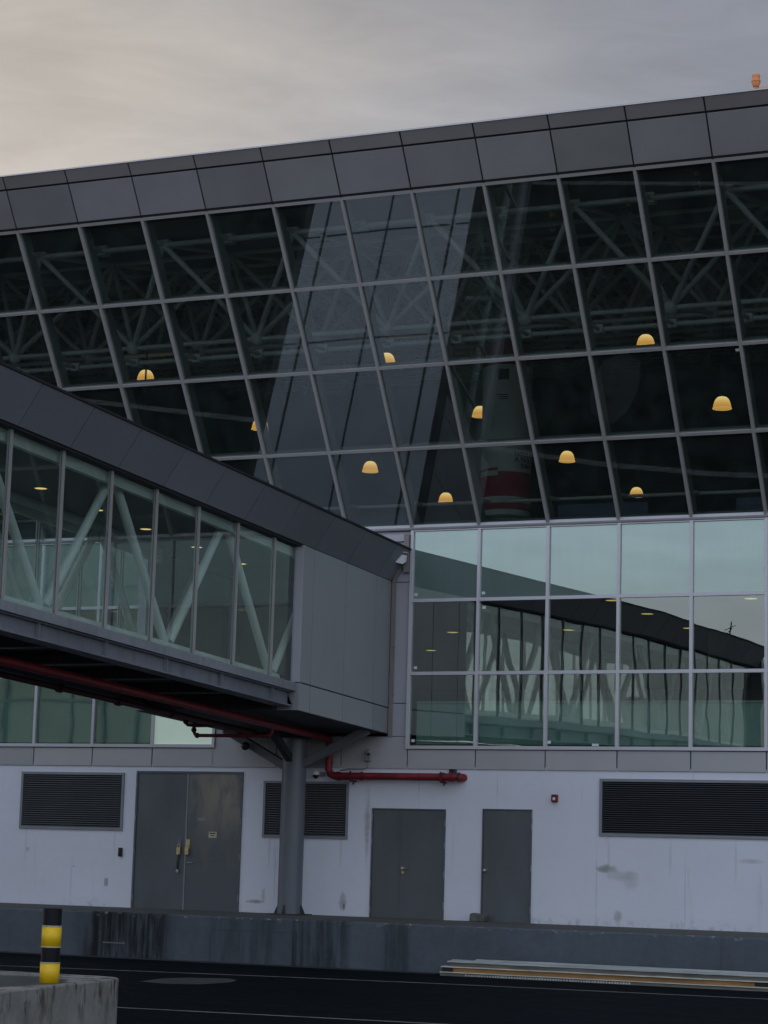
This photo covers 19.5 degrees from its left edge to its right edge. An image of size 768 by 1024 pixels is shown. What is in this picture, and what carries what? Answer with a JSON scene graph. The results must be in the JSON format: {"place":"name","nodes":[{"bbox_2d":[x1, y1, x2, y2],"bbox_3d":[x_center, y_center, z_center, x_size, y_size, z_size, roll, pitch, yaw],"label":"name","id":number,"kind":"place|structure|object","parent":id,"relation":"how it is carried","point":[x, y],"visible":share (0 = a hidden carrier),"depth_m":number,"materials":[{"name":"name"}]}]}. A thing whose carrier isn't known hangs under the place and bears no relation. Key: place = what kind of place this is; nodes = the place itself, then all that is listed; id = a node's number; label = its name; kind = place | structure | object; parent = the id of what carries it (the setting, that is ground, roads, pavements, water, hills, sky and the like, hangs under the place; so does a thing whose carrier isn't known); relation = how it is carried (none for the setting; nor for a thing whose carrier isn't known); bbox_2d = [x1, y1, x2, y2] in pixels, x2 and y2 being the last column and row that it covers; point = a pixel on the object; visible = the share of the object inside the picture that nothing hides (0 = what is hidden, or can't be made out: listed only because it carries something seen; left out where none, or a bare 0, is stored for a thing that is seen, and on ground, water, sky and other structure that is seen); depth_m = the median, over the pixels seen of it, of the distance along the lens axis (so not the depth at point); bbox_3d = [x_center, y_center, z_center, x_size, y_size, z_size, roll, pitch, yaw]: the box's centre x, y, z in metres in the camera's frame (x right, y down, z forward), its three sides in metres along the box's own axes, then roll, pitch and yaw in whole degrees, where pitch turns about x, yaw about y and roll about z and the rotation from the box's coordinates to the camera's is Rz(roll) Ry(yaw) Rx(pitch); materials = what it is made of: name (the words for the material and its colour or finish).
{"place":"outdoors","nodes":[
{"label":"outdoors","id":0,"kind":"place"},
{"bbox_2d":[0,971,118,1023],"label":"concrete island","id":1,"kind":"structure","parent":0,"point":[27,998],"depth_m":24.80,"materials":[{"name":"grey concrete"}]},
{"bbox_2d":[39,908,61,982],"bbox_3d":[-3.720,4.843,24.997,0.223,0.815,0.223,-2,-10,24],"label":"bollard","id":2,"kind":"object","parent":1,"relation":"on","point":[51,946],"visible":1,"depth_m":24.91,"materials":[{"name":"yellow plastic"}]},
{"bbox_2d":[0,952,767,1023],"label":"road","id":3,"kind":"structure","parent":0,"point":[307,995],"depth_m":33.53,"materials":[{"name":"black asphalt"}]},
{"bbox_2d":[140,978,236,983],"bbox_3d":[-3.137,7.620,36.378,1.310,0.001,2.300,-2,-10,24],"label":"manhole cover","id":4,"kind":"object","parent":3,"relation":"on","point":[191,980],"depth_m":36.31,"materials":[{"name":"metal"}]},
{"bbox_2d":[0,951,439,973],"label":"gutter strip","id":5,"kind":"object","parent":3,"relation":"on","point":[229,963],"visible":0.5,"depth_m":42.84,"materials":[{"name":"concrete"}]},
{"bbox_2d":[117,1007,439,1023],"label":"road marking","id":6,"kind":"object","parent":3,"relation":"on","point":[280,1015],"visible":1,"depth_m":28.80,"materials":[{"name":"paint"}]},
{"bbox_2d":[0,965,760,998],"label":"road marking","id":7,"kind":"object","parent":3,"relation":"on","point":[408,982],"visible":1,"depth_m":37.79,"materials":[{"name":"paint"}]},
{"bbox_2d":[0,87,767,932],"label":"terminal building","id":8,"kind":"structure","parent":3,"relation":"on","point":[628,735],"depth_m":46.29,"materials":[{"name":"grey glass"}]},
{"bbox_2d":[104,878,107,885],"bbox_3d":[-6.010,7.994,48.362,0.080,0.160,0.011,-2,-10,24],"label":"faded notice","id":9,"kind":"object","parent":8,"relation":"attached to","point":[105,881],"visible":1,"depth_m":48.35,"materials":[{"name":"white paper"}]},
{"bbox_2d":[118,848,122,856],"bbox_3d":[-5.694,7.342,48.307,0.090,0.190,0.054,-2,-10,24],"label":"card reader","id":10,"kind":"object","parent":8,"relation":"attached to","point":[120,851],"visible":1,"depth_m":48.28,"materials":[{"name":"black plastic"}]},
{"bbox_2d":[130,771,243,911],"bbox_3d":[-4.200,7.012,47.726,2.595,2.945,0.160,-2,-10,24],"label":"steel door","id":11,"kind":"structure","parent":8,"relation":"in","point":[188,824],"depth_m":47.71,"materials":[{"name":"grey paint"}]},
{"bbox_2d":[0,655,467,785],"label":"pipe","id":12,"kind":"object","parent":8,"relation":"attached to","point":[452,775],"visible":0.97,"depth_m":42.36,"materials":[{"name":"red metal"}]},
{"bbox_2d":[312,771,325,778],"bbox_3d":[-1.362,5.476,46.581,0.315,0.155,0.168,8,-11,-36],"label":"dome camera","id":13,"kind":"object","parent":8,"relation":"attached to","point":[316,774],"visible":1,"depth_m":46.49,"materials":[{"name":"grey plastic"}]},
{"bbox_2d":[340,761,368,770],"bbox_3d":[-0.611,5.264,46.365,0.660,0.204,0.028,-2,-10,24],"label":"camera cable","id":14,"kind":"object","parent":8,"relation":"attached to","point":[355,768],"visible":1,"depth_m":46.34,"materials":[{"name":"grey plastic"}]},
{"bbox_2d":[364,748,371,760],"bbox_3d":[-0.339,5.005,46.176,0.156,0.257,0.284,0,-9,7],"label":"security camera","id":15,"kind":"object","parent":8,"relation":"attached to","point":[368,751],"visible":1,"depth_m":46.20,"materials":[{"name":"grey plastic"}]},
{"bbox_2d":[0,184,767,393],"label":"roof space frame","id":16,"kind":"object","parent":8,"relation":"attached to","point":[688,302],"visible":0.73,"depth_m":51.70,"materials":[{"name":"metal"}]},
{"bbox_2d":[137,365,153,379],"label":"pendant lamp","id":17,"kind":"object","parent":16,"relation":"hanging from","point":[141,375],"visible":0.52,"depth_m":50.74,"materials":[{"name":"yellow plastic"}]},
{"bbox_2d":[144,261,151,388],"bbox_3d":[-5.251,-4.334,49.881,0.041,3.237,0.041,10,-12,-43],"label":"hanging cable","id":18,"kind":"object","parent":16,"relation":"hanging from","point":[148,326],"visible":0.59,"depth_m":49.84,"materials":[{"name":"black plastic"}]},
{"bbox_2d":[251,360,268,430],"bbox_3d":[-2.948,-2.965,53.836,0.422,1.997,0.422,-2,-10,24],"label":"pendant lamp","id":19,"kind":"object","parent":16,"relation":"hanging from","point":[254,427],"visible":0.24,"depth_m":53.81,"materials":[{"name":"yellow plastic"}]},
{"bbox_2d":[362,395,377,472],"bbox_3d":[-0.323,-2.007,56.995,0.422,1.997,0.422,-2,-10,24],"label":"pendant lamp","id":20,"kind":"object","parent":16,"relation":"hanging from","point":[370,466],"visible":1,"depth_m":56.79,"materials":[{"name":"yellow plastic"}]},
{"bbox_2d":[384,284,394,362],"bbox_3d":[0.079,-4.153,48.465,0.422,1.997,0.422,-2,-10,24],"label":"pendant lamp","id":21,"kind":"object","parent":16,"relation":"hanging from","point":[388,355],"visible":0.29,"depth_m":48.24,"materials":[{"name":"yellow plastic"}]},
{"bbox_2d":[438,432,452,501],"bbox_3d":[1.747,-1.256,62.498,0.422,1.997,0.422,-2,-10,24],"label":"pendant lamp","id":22,"kind":"object","parent":16,"relation":"hanging from","point":[445,496],"visible":0.79,"depth_m":62.27,"materials":[{"name":"yellow plastic"}]},
{"bbox_2d":[472,341,481,417],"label":"pendant lamp","id":23,"kind":"object","parent":16,"relation":"hanging from","point":[477,411],"visible":0.64,"depth_m":56.83,"materials":[{"name":"yellow plastic"}]},
{"bbox_2d":[559,385,574,462],"bbox_3d":[4.677,-2.266,56.995,0.422,1.997,0.422,-2,-10,24],"label":"pendant lamp","id":24,"kind":"object","parent":16,"relation":"hanging from","point":[566,455],"visible":1,"depth_m":56.79,"materials":[{"name":"yellow plastic"}]},
{"bbox_2d":[630,428,642,497],"bbox_3d":[7.298,-1.429,64.577,0.422,1.997,0.422,-2,-10,24],"label":"pendant lamp","id":25,"kind":"object","parent":16,"relation":"hanging from","point":[636,489],"visible":0.51,"depth_m":64.34,"materials":[{"name":"yellow plastic"}]},
{"bbox_2d":[637,269,654,344],"bbox_3d":[5.679,-4.553,48.465,0.422,1.997,0.422,-2,-10,24],"label":"pendant lamp","id":26,"kind":"object","parent":16,"relation":"hanging from","point":[645,338],"visible":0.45,"depth_m":48.21,"materials":[{"name":"yellow plastic"}]},
{"bbox_2d":[712,323,731,410],"bbox_3d":[7.329,-3.213,48.465,0.422,1.997,0.422,-2,-10,24],"label":"pendant lamp","id":27,"kind":"object","parent":16,"relation":"hanging from","point":[722,402],"visible":0.99,"depth_m":48.27,"materials":[{"name":"yellow plastic"}]},
{"bbox_2d":[388,564,402,736],"bbox_3d":[0.272,2.750,46.396,0.322,3.802,0.047,-2,-10,24],"label":"conduit bundle","id":28,"kind":"object","parent":8,"relation":"attached to","point":[392,655],"visible":1,"depth_m":46.40,"materials":[{"name":"grey metal"}]},
{"bbox_2d":[396,552,407,563],"bbox_3d":[0.368,0.961,46.415,0.492,0.252,0.235,7,-10,-31],"label":"floodlight","id":29,"kind":"object","parent":8,"relation":"attached to","point":[402,559],"visible":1,"depth_m":46.36,"materials":[{"name":"white metal"}]},
{"bbox_2d":[369,808,445,919],"bbox_3d":[0.485,7.173,45.611,1.640,2.235,0.155,-2,-10,24],"label":"steel door","id":30,"kind":"structure","parent":8,"relation":"in","point":[407,865],"depth_m":45.59,"materials":[{"name":"grey paint"}]},
{"bbox_2d":[480,809,532,922],"bbox_3d":[2.450,7.080,44.737,1.065,2.260,0.178,-2,-10,24],"label":"steel door","id":31,"kind":"structure","parent":8,"relation":"in","point":[506,861],"depth_m":44.73,"materials":[{"name":"grey paint"}]},
{"bbox_2d":[481,322,532,519],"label":"banner column","id":32,"kind":"structure","parent":8,"relation":"on","point":[505,472],"depth_m":53.28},
{"bbox_2d":[549,186,555,231],"bbox_3d":[3.580,-6.838,47.246,0.164,1.917,0.127,-2,-10,24],"label":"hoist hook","id":33,"kind":"object","parent":8,"relation":"hanging from","point":[552,214],"visible":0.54,"depth_m":47.11,"materials":[{"name":"black metal"}]},
{"bbox_2d":[551,794,557,801],"bbox_3d":[3.393,5.694,44.513,0.130,0.150,0.086,-2,-10,24],"label":"fire alarm","id":34,"kind":"object","parent":8,"relation":"attached to","point":[554,797],"visible":1,"depth_m":44.48,"materials":[{"name":"red paint"}]},
{"bbox_2d":[626,178,631,213],"bbox_3d":[5.108,-6.973,46.586,0.164,1.917,0.127,-2,-10,24],"label":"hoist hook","id":35,"kind":"object","parent":8,"relation":"hanging from","point":[628,205],"visible":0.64,"depth_m":46.45,"materials":[{"name":"black metal"}]},
{"bbox_2d":[694,171,700,190],"bbox_3d":[6.461,-7.541,46.079,0.164,1.917,0.127,-2,-10,24],"label":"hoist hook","id":36,"kind":"object","parent":8,"relation":"hanging from","point":[697,177],"visible":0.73,"depth_m":45.93,"materials":[{"name":"black metal"}]},
{"bbox_2d":[743,597,758,599],"bbox_3d":[8.095,1.906,49.372,0.360,0.016,0.360,-2,-10,24],"label":"downlight","id":37,"kind":"object","parent":8,"relation":"attached to","point":[750,598],"visible":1,"depth_m":49.36,"materials":[{"name":"grey plastic"}]},
{"bbox_2d":[751,72,760,88],"bbox_3d":[6.718,-7.766,40.407,0.170,0.360,0.170,-2,-10,24],"label":"obstruction light","id":38,"kind":"object","parent":8,"relation":"on","point":[755,80],"visible":1,"depth_m":40.35,"materials":[{"name":"orange paint"}]},
{"bbox_2d":[0,903,767,972],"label":"loading dock","id":39,"kind":"object","parent":3,"relation":"on","point":[403,944],"visible":0.81,"depth_m":42.37,"materials":[{"name":"concrete"}]},
{"bbox_2d":[222,727,369,915],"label":"steel column","id":40,"kind":"structure","parent":39,"relation":"on","point":[294,762],"depth_m":45.85,"materials":[{"name":"grey metal"}]},
{"bbox_2d":[0,361,411,732],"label":"skybridge","id":41,"kind":"object","parent":40,"relation":"on","point":[84,461],"visible":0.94,"depth_m":40.73,"materials":[{"name":"grey metal"}]},
{"bbox_2d":[33,486,48,489],"bbox_3d":[-5.968,-0.414,38.906,0.280,0.016,0.280,-2,-10,24],"label":"downlight","id":42,"kind":"object","parent":41,"relation":"attached to","point":[40,488],"visible":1,"depth_m":38.90,"materials":[{"name":"yellow plastic"}]},
{"bbox_2d":[0,649,273,749],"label":"sprinkler pipes","id":43,"kind":"object","parent":41,"relation":"hanging from","point":[116,700],"visible":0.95,"depth_m":41.71,"materials":[{"name":"metal"}]},
{"bbox_2d":[138,527,151,529],"bbox_3d":[-4.506,0.320,42.332,0.280,0.016,0.280,-2,-10,24],"label":"downlight","id":44,"kind":"object","parent":41,"relation":"attached to","point":[143,528],"visible":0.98,"depth_m":42.25,"materials":[{"name":"yellow plastic"}]},
{"bbox_2d":[440,973,767,991],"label":"perforated rail","id":45,"kind":"object","parent":3,"relation":"on","point":[608,982],"visible":1,"depth_m":39.23,"materials":[{"name":"metal"}]},
{"bbox_2d":[440,965,767,988],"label":"rusty beam","id":46,"kind":"structure","parent":45,"relation":"on","point":[613,977],"depth_m":39.25,"materials":[{"name":"brown metal"}]},
{"bbox_2d":[447,959,767,980],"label":"galvanised channel","id":47,"kind":"object","parent":46,"relation":"on","point":[623,970],"visible":1,"depth_m":39.33,"materials":[{"name":"silver metal"}]},
{"bbox_2d":[476,959,767,973],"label":"galvanised angle","id":48,"kind":"object","parent":47,"relation":"on","point":[624,966],"visible":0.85,"depth_m":39.60,"materials":[{"name":"silver metal"}]},
{"bbox_2d":[0,0,767,175],"label":"sky","id":49,"kind":"structure","parent":0,"point":[83,82],"materials":[{"name":"grey"}]},
{"bbox_2d":[469,913,487,921],"bbox_3d":[1.889,8.082,44.617,0.327,0.168,0.220,-2,-10,24],"label":"concrete block","id":50,"kind":"object","parent":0,"point":[476,917],"depth_m":44.52,"materials":[{"name":"grey concrete"}]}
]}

